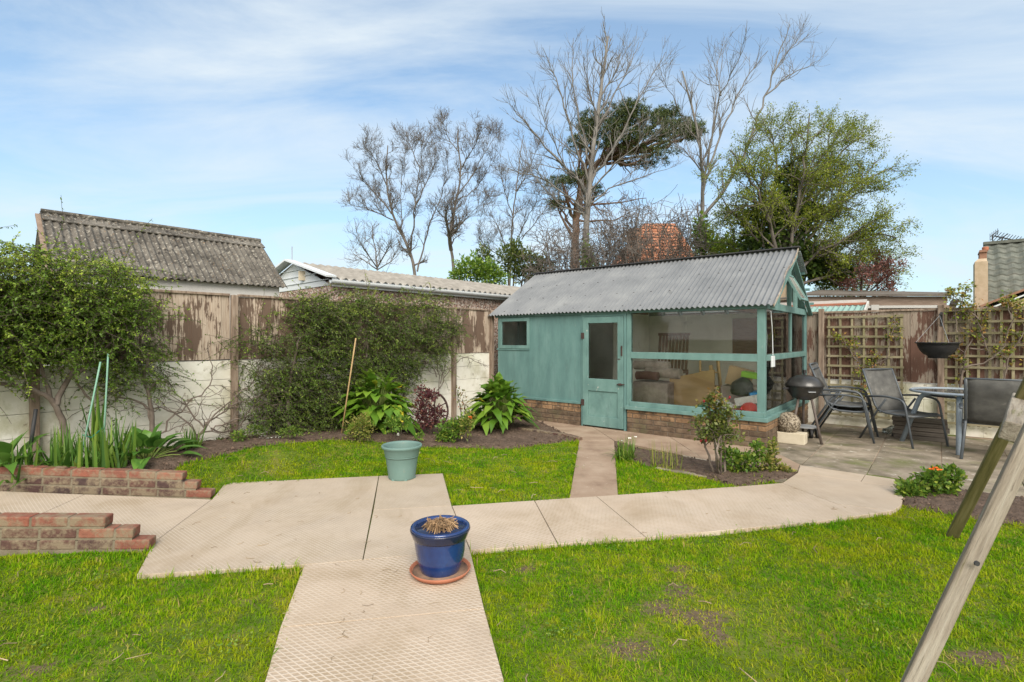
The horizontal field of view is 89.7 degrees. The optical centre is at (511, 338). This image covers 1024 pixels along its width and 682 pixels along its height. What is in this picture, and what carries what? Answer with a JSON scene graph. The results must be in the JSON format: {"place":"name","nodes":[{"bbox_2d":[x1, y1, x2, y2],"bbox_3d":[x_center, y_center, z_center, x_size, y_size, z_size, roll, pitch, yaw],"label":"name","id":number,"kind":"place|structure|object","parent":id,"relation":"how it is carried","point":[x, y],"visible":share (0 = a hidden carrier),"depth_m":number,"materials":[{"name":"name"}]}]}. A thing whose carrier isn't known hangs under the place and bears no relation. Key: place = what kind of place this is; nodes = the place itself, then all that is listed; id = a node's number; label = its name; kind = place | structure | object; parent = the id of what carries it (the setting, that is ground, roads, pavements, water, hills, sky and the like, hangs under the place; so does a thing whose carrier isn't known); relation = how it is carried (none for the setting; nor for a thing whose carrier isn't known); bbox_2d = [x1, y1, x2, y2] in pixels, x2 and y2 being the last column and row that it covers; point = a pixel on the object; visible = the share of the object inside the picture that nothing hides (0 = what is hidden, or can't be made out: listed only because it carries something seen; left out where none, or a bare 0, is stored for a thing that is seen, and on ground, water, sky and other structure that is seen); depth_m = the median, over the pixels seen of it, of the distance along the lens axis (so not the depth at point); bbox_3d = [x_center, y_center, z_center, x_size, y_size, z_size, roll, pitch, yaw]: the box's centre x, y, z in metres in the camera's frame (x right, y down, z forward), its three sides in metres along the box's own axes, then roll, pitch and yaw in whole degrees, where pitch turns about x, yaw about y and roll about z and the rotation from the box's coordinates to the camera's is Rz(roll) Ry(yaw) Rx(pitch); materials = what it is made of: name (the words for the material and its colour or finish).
{"place":"outdoors","nodes":[
{"label":"outdoors","id":0,"kind":"place"},
{"bbox_2d":[33,208,287,362],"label":"garage","id":1,"kind":"structure","parent":0,"point":[213,262],"depth_m":6.62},
{"bbox_2d":[137,473,469,578],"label":"path","id":2,"kind":"structure","parent":0,"point":[316,534],"depth_m":3.98,"materials":[{"name":"concrete"}]},
{"bbox_2d":[381,440,421,480],"bbox_3d":[-1.139,1.265,5.323,0.416,0.346,0.416,0,0,0],"label":"plant pot","id":3,"kind":"object","parent":2,"relation":"on","point":[401,457],"visible":1,"depth_m":5.20,"materials":[{"name":"green plastic"}]},
{"bbox_2d":[71,416,574,469],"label":"flower bed soil","id":4,"kind":"structure","parent":0,"point":[483,439],"depth_m":6.91,"materials":[{"name":"soil"}]},
{"bbox_2d":[27,409,37,452],"bbox_3d":[-4.512,0.951,4.832,0.114,0.583,0.031,0,0,0],"label":"metal stake","id":5,"kind":"object","parent":4,"relation":"on","point":[33,426],"visible":0.57,"depth_m":4.82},
{"bbox_2d":[0,431,83,473],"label":"foxglove plant","id":6,"kind":"object","parent":4,"relation":"on","point":[5,450],"visible":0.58,"depth_m":4.53,"materials":[{"name":"green plant"}]},
{"bbox_2d":[0,431,92,484],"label":"iris clump","id":7,"kind":"object","parent":4,"relation":"on","point":[28,460],"visible":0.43,"depth_m":4.57,"materials":[{"name":"green plant"}]},
{"bbox_2d":[10,412,168,488],"bbox_3d":[-3.922,1.003,4.886,0.884,0.629,1.316,0,0,13],"label":"iris clump","id":8,"kind":"object","parent":4,"relation":"on","point":[93,452],"visible":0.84,"depth_m":4.77,"materials":[{"name":"green plant"}]},
{"bbox_2d":[83,362,100,450],"bbox_3d":[-3.980,0.734,4.846,0.192,1.035,0.015,0,0,-16],"label":"green cane","id":9,"kind":"object","parent":4,"relation":"on","point":[93,396],"visible":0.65,"depth_m":4.85,"materials":[{"name":"plastic"}]},
{"bbox_2d":[80,388,104,445],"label":"dark iris","id":10,"kind":"object","parent":4,"relation":"on","point":[95,419],"visible":0.49,"depth_m":5.13,"materials":[{"name":"green plant"}]},
{"bbox_2d":[0,197,204,444],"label":"climbing shrub","id":11,"kind":"object","parent":4,"relation":"on","point":[21,303],"visible":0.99,"depth_m":4.97,"materials":[{"name":"green plant"}]},
{"bbox_2d":[104,354,108,435],"bbox_3d":[-3.933,0.696,4.975,0.090,1.109,0.015,0,0,16],"label":"green cane","id":12,"kind":"object","parent":4,"relation":"on","point":[106,386],"visible":0.57,"depth_m":4.97,"materials":[{"name":"plastic"}]},
{"bbox_2d":[52,331,206,440],"bbox_3d":[-3.950,0.598,5.413,0.824,1.367,1.354,0,0,43],"label":"climbing shrub","id":13,"kind":"object","parent":4,"relation":"on","point":[149,393],"visible":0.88,"depth_m":5.56,"materials":[{"name":"green plant"}]},
{"bbox_2d":[83,420,206,468],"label":"foxglove plant","id":14,"kind":"object","parent":4,"relation":"on","point":[151,441],"visible":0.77,"depth_m":5.32,"materials":[{"name":"green plant"}]},
{"bbox_2d":[175,423,207,449],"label":"lily clump","id":15,"kind":"object","parent":4,"relation":"on","point":[194,438],"visible":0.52,"depth_m":5.77,"materials":[{"name":"green plant"}]},
{"bbox_2d":[120,338,292,440],"bbox_3d":[-3.478,0.600,6.122,0.523,1.270,1.929,0,0,42],"label":"bare vine","id":16,"kind":"object","parent":4,"relation":"on","point":[194,418],"visible":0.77,"depth_m":6.11,"materials":[{"name":"plant"}]},
{"bbox_2d":[228,428,249,441],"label":"herb","id":17,"kind":"object","parent":4,"relation":"on","point":[240,436],"visible":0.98,"depth_m":6.13,"materials":[{"name":"green plant"}]},
{"bbox_2d":[213,424,306,439],"bbox_3d":[-3.094,1.173,6.300,1.150,0.285,0.184,0,0,0],"label":"weed patch","id":18,"kind":"object","parent":4,"relation":"on","point":[260,429],"visible":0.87,"depth_m":6.29,"materials":[{"name":"green plant"}]},
{"bbox_2d":[199,289,322,438],"bbox_3d":[-3.023,0.403,6.349,0.960,2.174,1.384,0,0,45],"label":"climbing shrub","id":19,"kind":"object","parent":4,"relation":"on","point":[269,347],"visible":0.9,"depth_m":6.49,"materials":[{"name":"green plant"}]},
{"bbox_2d":[341,338,356,432],"bbox_3d":[-2.208,0.654,6.950,0.214,1.328,0.019,0,0,-31],"label":"bamboo cane","id":20,"kind":"object","parent":4,"relation":"on","point":[348,384],"visible":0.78,"depth_m":6.95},
{"bbox_2d":[230,274,473,437],"bbox_3d":[-1.913,0.418,7.597,0.913,2.860,3.889,0,0,42],"label":"climbing shrub","id":21,"kind":"object","parent":4,"relation":"on","point":[309,381],"visible":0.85,"depth_m":7.31,"materials":[{"name":"green plant"}]},
{"bbox_2d":[341,412,377,442],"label":"spotted shrub","id":22,"kind":"object","parent":4,"relation":"on","point":[365,423],"visible":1,"depth_m":6.62,"materials":[{"name":"yellow plant"}]},
{"bbox_2d":[328,366,424,437],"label":"lily plant","id":23,"kind":"object","parent":4,"relation":"on","point":[380,394],"visible":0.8,"depth_m":7.23,"materials":[{"name":"green plant"}]},
{"bbox_2d":[411,384,447,434],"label":"purple rose","id":24,"kind":"object","parent":4,"relation":"on","point":[422,409],"visible":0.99,"depth_m":7.38,"materials":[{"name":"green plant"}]},
{"bbox_2d":[433,412,472,442],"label":"geranium","id":25,"kind":"object","parent":4,"relation":"on","point":[447,433],"visible":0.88,"depth_m":7.07,"materials":[{"name":"green plant"}]},
{"bbox_2d":[457,408,476,443],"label":"plant","id":26,"kind":"object","parent":4,"relation":"on","point":[470,421],"visible":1,"depth_m":6.99,"materials":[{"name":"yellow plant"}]},
{"bbox_2d":[463,372,538,434],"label":"lily plant","id":27,"kind":"object","parent":4,"relation":"on","point":[496,409],"visible":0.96,"depth_m":8.00,"materials":[{"name":"green plant"}]},
{"bbox_2d":[518,427,581,440],"bbox_3d":[0.568,1.430,7.744,0.178,0.060,1.215,0,0,-44],"label":"brick edging","id":28,"kind":"object","parent":4,"relation":"on","point":[575,437],"visible":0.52,"depth_m":7.68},
{"bbox_2d":[127,419,1023,521],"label":"soil crumbs","id":29,"kind":"object","parent":4,"relation":"on","point":[542,423],"visible":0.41,"depth_m":6.23,"materials":[{"name":"soil"}]},
{"bbox_2d":[265,550,503,681],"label":"path","id":30,"kind":"structure","parent":0,"point":[391,629],"depth_m":2.54,"materials":[{"name":"concrete"}]},
{"bbox_2d":[409,558,470,583],"bbox_3d":[-0.440,1.418,3.159,0.374,0.040,0.374,0,0,0],"label":"saucer","id":31,"kind":"object","parent":30,"relation":"on","point":[418,575],"visible":0.49,"depth_m":3.07,"materials":[{"name":"ceramic"}]},
{"bbox_2d":[410,515,469,577],"bbox_3d":[-0.440,1.266,3.159,0.368,0.311,0.368,0,0,0],"label":"plant pot","id":32,"kind":"object","parent":31,"relation":"on","point":[439,542],"visible":1,"depth_m":3.05,"materials":[{"name":"blue ceramic"}]},
{"bbox_2d":[381,413,412,440],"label":"yellow shrub","id":33,"kind":"object","parent":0,"point":[389,422],"visible":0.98,"depth_m":6.59,"materials":[{"name":"green plant"}]},
{"bbox_2d":[275,259,519,375],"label":"garage","id":34,"kind":"structure","parent":0,"point":[478,295],"depth_m":9.40,"materials":[{"name":"white plastic"}]},
{"bbox_2d":[0,341,1023,681],"bbox_3d":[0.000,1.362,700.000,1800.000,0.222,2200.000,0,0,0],"label":"ground","id":35,"kind":"structure","parent":0,"point":[632,605],"depth_m":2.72,"materials":[{"name":"plant"}]},
{"bbox_2d":[0,512,155,556],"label":"brick wall","id":36,"kind":"structure","parent":35,"relation":"on","point":[50,533],"depth_m":3.44,"materials":[{"name":"brick"}]},
{"bbox_2d":[0,491,210,540],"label":"ramp","id":37,"kind":"structure","parent":35,"relation":"on","point":[159,517],"depth_m":4.19,"materials":[{"name":"concrete"}]},
{"bbox_2d":[0,465,214,498],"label":"brick wall","id":38,"kind":"structure","parent":35,"relation":"on","point":[120,482],"depth_m":4.55,"materials":[{"name":"brick"}]},
{"bbox_2d":[0,283,493,464],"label":"boundary fence","id":39,"kind":"object","parent":35,"relation":"on","point":[216,314],"visible":0.25,"depth_m":6.29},
{"bbox_2d":[410,299,485,402],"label":"bare vine","id":40,"kind":"object","parent":39,"relation":"attached to","point":[449,368],"visible":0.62,"depth_m":8.78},
{"bbox_2d":[343,216,409,271],"bbox_3d":[-5.140,-1.534,19.148,2.498,6.070,4.113,0,0,-23],"label":"bare tree","id":41,"kind":"object","parent":35,"relation":"on","point":[380,248],"visible":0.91,"depth_m":18.96,"materials":[{"name":"brown plant"}]},
{"bbox_2d":[336,118,456,274],"bbox_3d":[-4.583,-3.791,20.904,4.964,10.602,3.720,0,0,0],"label":"bare tree","id":42,"kind":"object","parent":35,"relation":"on","point":[389,193],"visible":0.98,"depth_m":20.80,"materials":[{"name":"brown plant"}]},
{"bbox_2d":[425,106,510,275],"bbox_3d":[-1.758,-3.772,19.659,3.544,10.550,3.709,0,0,0],"label":"bare tree","id":43,"kind":"object","parent":35,"relation":"on","point":[452,228],"visible":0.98,"depth_m":19.77,"materials":[{"name":"brown plant"}]},
{"bbox_2d":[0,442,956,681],"bbox_3d":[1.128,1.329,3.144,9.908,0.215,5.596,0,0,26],"label":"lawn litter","id":44,"kind":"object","parent":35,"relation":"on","point":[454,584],"visible":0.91,"depth_m":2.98,"materials":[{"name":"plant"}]},
{"bbox_2d":[447,249,512,284],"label":"evergreen shrub","id":45,"kind":"object","parent":35,"relation":"on","point":[477,268],"visible":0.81,"depth_m":14.88,"materials":[{"name":"green plant"}]},
{"bbox_2d":[475,235,558,285],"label":"evergreen shrub","id":46,"kind":"object","parent":35,"relation":"on","point":[516,259],"visible":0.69,"depth_m":15.89,"materials":[{"name":"green plant"}]},
{"bbox_2d":[471,128,566,285],"bbox_3d":[0.431,-4.070,22.733,4.406,11.150,4.064,0,0,0],"label":"bare tree","id":47,"kind":"object","parent":35,"relation":"on","point":[528,199],"visible":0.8,"depth_m":22.83,"materials":[{"name":"brown plant"}]},
{"bbox_2d":[512,205,612,286],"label":"bare shrub","id":48,"kind":"object","parent":35,"relation":"on","point":[561,253],"visible":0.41,"depth_m":14.40,"materials":[{"name":"brown plant"}]},
{"bbox_2d":[491,6,687,248],"bbox_3d":[2.730,-4.747,16.919,7.080,12.502,4.181,0,0,0],"label":"bare tree","id":49,"kind":"object","parent":35,"relation":"on","point":[586,193],"visible":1,"depth_m":16.93,"materials":[{"name":"grey plant"}]},
{"bbox_2d":[540,96,709,267],"bbox_3d":[4.398,-4.015,19.928,6.711,10.957,4.760,0,0,0],"label":"pine tree","id":50,"kind":"object","parent":35,"relation":"on","point":[619,114],"visible":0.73,"depth_m":19.14,"materials":[{"name":"green plant"}]},
{"bbox_2d":[567,184,725,267],"bbox_3d":[3.556,-1.380,13.906,4.328,5.684,3.650,0,0,0],"label":"bare shrub","id":51,"kind":"object","parent":35,"relation":"on","point":[621,241],"visible":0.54,"depth_m":13.65,"materials":[{"name":"brown plant"}]},
{"bbox_2d":[488,246,813,446],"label":"summerhouse","id":52,"kind":"structure","parent":35,"relation":"on","point":[574,344],"depth_m":8.51,"materials":[{"name":"wood"}]},
{"bbox_2d":[499,318,529,348],"bbox_3d":[0.044,-0.100,9.492,0.716,0.560,0.032,0,0,40],"label":"window","id":53,"kind":"structure","parent":52,"relation":"in","point":[501,321],"depth_m":9.48,"materials":[{"name":"teal paint"}]},
{"bbox_2d":[581,316,624,428],"bbox_3d":[1.463,0.532,8.302,0.798,1.775,0.073,0,0,40],"label":"door","id":54,"kind":"structure","parent":52,"relation":"in","point":[602,402],"depth_m":8.28,"materials":[{"name":"teal paint"}]},
{"bbox_2d":[633,380,673,404],"bbox_3d":[2.381,1.060,8.499,0.595,0.720,0.500,0,0,40],"label":"storage chest","id":55,"kind":"object","parent":52,"relation":"on","point":[655,391],"visible":0.35,"depth_m":8.29,"materials":[{"name":"wood"}]},
{"bbox_2d":[644,368,682,378],"bbox_3d":[2.485,0.563,8.452,0.598,0.180,0.170,0,0,40],"label":"carpet roll","id":56,"kind":"object","parent":55,"relation":"on","point":[673,373],"visible":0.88,"depth_m":8.33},
{"bbox_2d":[633,361,670,368],"bbox_3d":[2.345,0.446,8.633,0.620,0.160,0.150,0,0,40],"label":"carpet roll","id":57,"kind":"object","parent":56,"relation":"on","point":[648,364],"visible":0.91,"depth_m":8.57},
{"bbox_2d":[658,333,689,374],"bbox_3d":[2.752,0.662,8.992,0.560,1.534,0.693,0,0,31],"label":"slatted chair","id":58,"kind":"object","parent":52,"relation":"on","point":[674,345],"visible":0.44,"depth_m":9.19,"materials":[{"name":"brown wood"}]},
{"bbox_2d":[670,365,714,405],"bbox_3d":[2.915,0.920,8.203,0.749,1.011,0.205,0,0,40],"label":"plywood sheet","id":59,"kind":"object","parent":52,"relation":"on","point":[689,389],"visible":0.43,"depth_m":8.11,"materials":[{"name":"wood"}]},
{"bbox_2d":[699,360,721,397],"bbox_3d":[3.224,0.870,8.282,0.518,1.115,0.287,0,0,40],"label":"step ladder","id":60,"kind":"object","parent":52,"relation":"on","point":[718,371],"visible":0.13,"depth_m":8.26,"materials":[{"name":"brown wood"}]},
{"bbox_2d":[721,384,756,409],"bbox_3d":[3.491,0.894,7.814,0.470,0.376,0.500,0,0,40],"label":"stacked crate","id":61,"kind":"object","parent":52,"relation":"in","point":[725,391],"visible":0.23,"depth_m":7.70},
{"bbox_2d":[725,365,754,384],"bbox_3d":[3.456,0.579,7.805,0.346,0.274,0.340,16,7,27],"label":"cardboard carton","id":62,"kind":"object","parent":61,"relation":"on","point":[733,373],"visible":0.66,"depth_m":7.70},
{"bbox_2d":[730,377,753,396],"bbox_3d":[3.327,0.686,7.431,0.316,0.275,0.306,0,0,40],"label":"black bin bag","id":63,"kind":"object","parent":61,"relation":"on","point":[741,387],"visible":0.95,"depth_m":7.32,"materials":[{"name":"plastic"}]},
{"bbox_2d":[732,318,756,353],"bbox_3d":[4.112,-0.053,8.988,0.500,0.620,0.021,0,0,40],"label":"brown panel","id":64,"kind":"object","parent":52,"relation":"attached to","point":[744,335],"visible":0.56,"depth_m":9.01,"materials":[{"name":"brown wood"}]},
{"bbox_2d":[740,402,756,411],"bbox_3d":[3.258,0.986,7.060,0.268,0.228,0.204,0,0,40],"label":"red tub","id":65,"kind":"object","parent":52,"relation":"in","point":[748,406],"visible":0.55,"depth_m":7.00,"materials":[{"name":"plastic"}]},
{"bbox_2d":[734,395,756,405],"bbox_3d":[3.269,0.860,7.168,0.284,0.110,0.120,-18,-11,38],"label":"foam board","id":66,"kind":"object","parent":65,"relation":"on","point":[740,401],"visible":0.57,"depth_m":7.12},
{"bbox_2d":[788,275,808,301],"bbox_3d":[4.258,-0.765,7.700,0.240,0.416,0.535,0,0,40],"label":"vent window","id":67,"kind":"structure","parent":52,"relation":"in","point":[792,281],"depth_m":7.67,"materials":[{"name":"teal paint"}]},
{"bbox_2d":[688,210,749,255],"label":"ivy clump","id":68,"kind":"object","parent":35,"relation":"on","point":[694,231],"visible":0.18,"depth_m":14.87,"materials":[{"name":"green plant"}]},
{"bbox_2d":[647,14,831,233],"bbox_3d":[7.077,-4.416,16.100,7.188,11.839,3.445,0,0,-34],"label":"bare tree","id":69,"kind":"object","parent":35,"relation":"on","point":[701,163],"visible":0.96,"depth_m":15.89,"materials":[{"name":"grey plant"}]},
{"bbox_2d":[735,160,856,289],"bbox_3d":[7.294,-1.574,13.196,3.141,6.085,1.395,0,0,0],"label":"ivy clump","id":70,"kind":"object","parent":35,"relation":"on","point":[754,244],"visible":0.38,"depth_m":12.98,"materials":[{"name":"green plant"}]},
{"bbox_2d":[692,98,923,291],"bbox_3d":[7.300,-3.475,12.973,6.206,6.112,3.582,0,0,0],"label":"leafing tree","id":71,"kind":"object","parent":35,"relation":"on","point":[822,174],"visible":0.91,"depth_m":12.57,"materials":[{"name":"green plant"}]},
{"bbox_2d":[804,299,868,379],"bbox_3d":[6.056,0.355,9.775,1.155,2.190,0.647,0,0,40],"label":"awning","id":72,"kind":"object","parent":35,"relation":"on","point":[864,303],"visible":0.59,"depth_m":9.78,"materials":[{"name":"fabric"}]},
{"bbox_2d":[825,246,909,290],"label":"copper shrub","id":73,"kind":"object","parent":35,"relation":"on","point":[877,280],"visible":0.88,"depth_m":11.89,"materials":[{"name":"red plant"}]},
{"bbox_2d":[807,305,1023,438],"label":"boundary fence","id":74,"kind":"object","parent":35,"relation":"on","point":[921,368],"visible":0.26,"depth_m":8.05,"materials":[{"name":"wood"}]},
{"bbox_2d":[827,314,903,419],"bbox_3d":[5.740,0.450,8.393,1.041,1.680,0.033,0,0,40],"label":"trellis","id":75,"kind":"object","parent":74,"relation":"attached to","point":[864,346],"visible":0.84,"depth_m":8.40,"materials":[{"name":"brown wood"}]},
{"bbox_2d":[828,315,904,425],"bbox_3d":[5.669,0.521,8.277,1.060,1.873,0.504,0,0,23],"label":"climbing rose","id":76,"kind":"object","parent":75,"relation":"attached to","point":[857,354],"visible":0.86,"depth_m":8.29,"materials":[{"name":"green plant"}]},
{"bbox_2d":[915,312,961,357],"bbox_3d":[6.193,-0.060,7.476,0.586,0.682,0.581,0,0,0],"label":"hanging basket","id":77,"kind":"object","parent":74,"relation":"hanging from","point":[938,349],"visible":1,"depth_m":7.32,"materials":[{"name":"black plastic"}]},
{"bbox_2d":[944,307,1023,427],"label":"trellis","id":78,"kind":"object","parent":74,"relation":"attached to","point":[989,344],"visible":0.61,"depth_m":7.50,"materials":[{"name":"brown wood"}]},
{"bbox_2d":[940,286,1023,387],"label":"climbing rose","id":79,"kind":"object","parent":78,"relation":"attached to","point":[984,320],"visible":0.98,"depth_m":7.38,"materials":[{"name":"green plant"}]},
{"bbox_2d":[938,279,978,331],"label":"climbing rose","id":80,"kind":"object","parent":79,"relation":"attached to","point":[967,288],"visible":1,"depth_m":7.54,"materials":[{"name":"green plant"}]},
{"bbox_2d":[900,378,1023,681],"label":"swing frame","id":81,"kind":"object","parent":35,"relation":"on","point":[960,582],"visible":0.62,"depth_m":1.97,"materials":[{"name":"wood"}]},
{"bbox_2d":[973,229,1023,306],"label":"bungalow","id":82,"kind":"object","parent":35,"relation":"on","point":[998,266],"visible":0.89,"depth_m":16.52,"materials":[{"name":"grey tile"}]},
{"bbox_2d":[0,0,1023,307],"label":"sky","id":83,"kind":"structure","parent":0,"point":[231,117],"materials":[{"name":"blue"}]},
{"bbox_2d":[635,371,659,380],"bbox_3d":[2.226,0.606,8.472,0.378,0.150,0.140,0,0,40],"label":"carpet roll","id":84,"kind":"object","parent":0,"point":[645,375],"visible":1,"depth_m":8.42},
{"bbox_2d":[611,223,692,263],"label":"house","id":85,"kind":"structure","parent":0,"point":[657,238],"depth_m":32.05,"materials":[{"name":"orange tile"}]},
{"bbox_2d":[538,420,799,497],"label":"path","id":86,"kind":"structure","parent":0,"point":[594,475],"depth_m":6.65,"materials":[{"name":"beige concrete"}]},
{"bbox_2d":[452,465,902,554],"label":"path","id":87,"kind":"structure","parent":0,"point":[817,495],"depth_m":4.28,"materials":[{"name":"concrete"}]},
{"bbox_2d":[614,441,796,486],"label":"flower bed soil","id":88,"kind":"structure","parent":0,"point":[741,479],"depth_m":5.58,"materials":[{"name":"soil"}]},
{"bbox_2d":[605,433,645,461],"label":"daffodil clump","id":89,"kind":"object","parent":88,"relation":"on","point":[629,452],"visible":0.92,"depth_m":6.16,"materials":[{"name":"green plant"}]},
{"bbox_2d":[662,442,686,468],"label":"grass tuft","id":90,"kind":"object","parent":88,"relation":"on","point":[676,460],"visible":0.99,"depth_m":5.73,"materials":[{"name":"yellow plant"}]},
{"bbox_2d":[687,386,745,473],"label":"rose bush","id":91,"kind":"object","parent":88,"relation":"on","point":[716,417],"visible":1,"depth_m":5.41,"materials":[{"name":"green plant"}]},
{"bbox_2d":[718,438,768,472],"bbox_3d":[2.467,1.302,5.547,0.619,0.496,0.292,0,0,0],"label":"pelargonium","id":92,"kind":"object","parent":88,"relation":"on","point":[745,460],"visible":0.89,"depth_m":5.51,"materials":[{"name":"green plant"}]},
{"bbox_2d":[754,436,796,472],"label":"shrub","id":93,"kind":"object","parent":88,"relation":"on","point":[772,460],"visible":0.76,"depth_m":5.57,"materials":[{"name":"yellow plant"}]},
{"bbox_2d":[655,422,1023,495],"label":"patio","id":94,"kind":"structure","parent":0,"point":[845,449],"depth_m":6.44,"materials":[{"name":"stone"}]},
{"bbox_2d":[777,430,806,444],"bbox_3d":[3.885,1.375,7.196,0.400,0.150,0.220,0,0,40],"label":"planter","id":95,"kind":"object","parent":94,"relation":"on","point":[798,438],"visible":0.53,"depth_m":7.09,"materials":[{"name":"beige concrete"}]},
{"bbox_2d":[778,412,800,432],"bbox_3d":[3.875,1.180,7.216,0.310,0.310,0.310,0,0,0],"label":"stone ball","id":96,"kind":"object","parent":95,"relation":"on","point":[789,422],"visible":0.79,"depth_m":7.11,"materials":[{"name":"stone"}]},
{"bbox_2d":[782,370,824,444],"bbox_3d":[4.137,0.948,7.344,0.542,1.012,0.571,0,0,16],"label":"barbecue","id":97,"kind":"object","parent":94,"relation":"on","point":[803,387],"visible":0.93,"depth_m":7.16,"materials":[{"name":"black metal"}]},
{"bbox_2d":[812,367,878,443],"bbox_3d":[4.895,0.944,7.588,0.806,1.019,0.628,0,0,40],"label":"garden chair","id":98,"kind":"object","parent":94,"relation":"on","point":[817,372],"visible":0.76,"depth_m":7.57,"materials":[{"name":"metal"}]},
{"bbox_2d":[807,362,875,437],"bbox_3d":[4.872,0.873,7.607,0.806,1.019,0.628,0,0,40],"label":"garden chair","id":99,"kind":"object","parent":98,"relation":"on","point":[830,400],"visible":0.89,"depth_m":7.60,"materials":[{"name":"metal"}]},
{"bbox_2d":[859,368,948,448],"bbox_3d":[5.463,0.944,7.208,0.628,1.019,0.806,0,0,-14],"label":"garden chair","id":100,"kind":"object","parent":94,"relation":"on","point":[886,395],"visible":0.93,"depth_m":7.41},
{"bbox_2d":[892,415,949,442],"bbox_3d":[5.864,1.291,7.392,0.647,0.304,0.168,0,0,40],"label":"plank stack","id":101,"kind":"object","parent":94,"relation":"on","point":[928,429],"visible":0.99,"depth_m":7.31,"materials":[{"name":"wood"}]},
{"bbox_2d":[899,387,963,454],"bbox_3d":[5.970,1.075,6.860,1.076,0.769,1.076,0,0,0],"label":"garden table","id":102,"kind":"object","parent":94,"relation":"on","point":[947,392],"visible":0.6,"depth_m":6.87,"materials":[{"name":"grey glass"}]},
{"bbox_2d":[959,377,1021,458],"bbox_3d":[5.931,0.959,6.248,0.754,0.988,0.806,0,0,41],"label":"garden chair","id":103,"kind":"object","parent":94,"relation":"on","point":[986,401],"visible":0.86,"depth_m":6.13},
{"bbox_2d":[806,290,956,382],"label":"garage","id":104,"kind":"structure","parent":0,"point":[884,300],"depth_m":9.81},
{"bbox_2d":[902,488,1023,526],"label":"flower bed soil","id":105,"kind":"structure","parent":0,"point":[1016,507],"depth_m":4.44,"materials":[{"name":"soil"}]},
{"bbox_2d":[891,462,967,497],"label":"orange flowered plant","id":106,"kind":"object","parent":105,"relation":"on","point":[932,478],"visible":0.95,"depth_m":4.71,"materials":[{"name":"green plant"}]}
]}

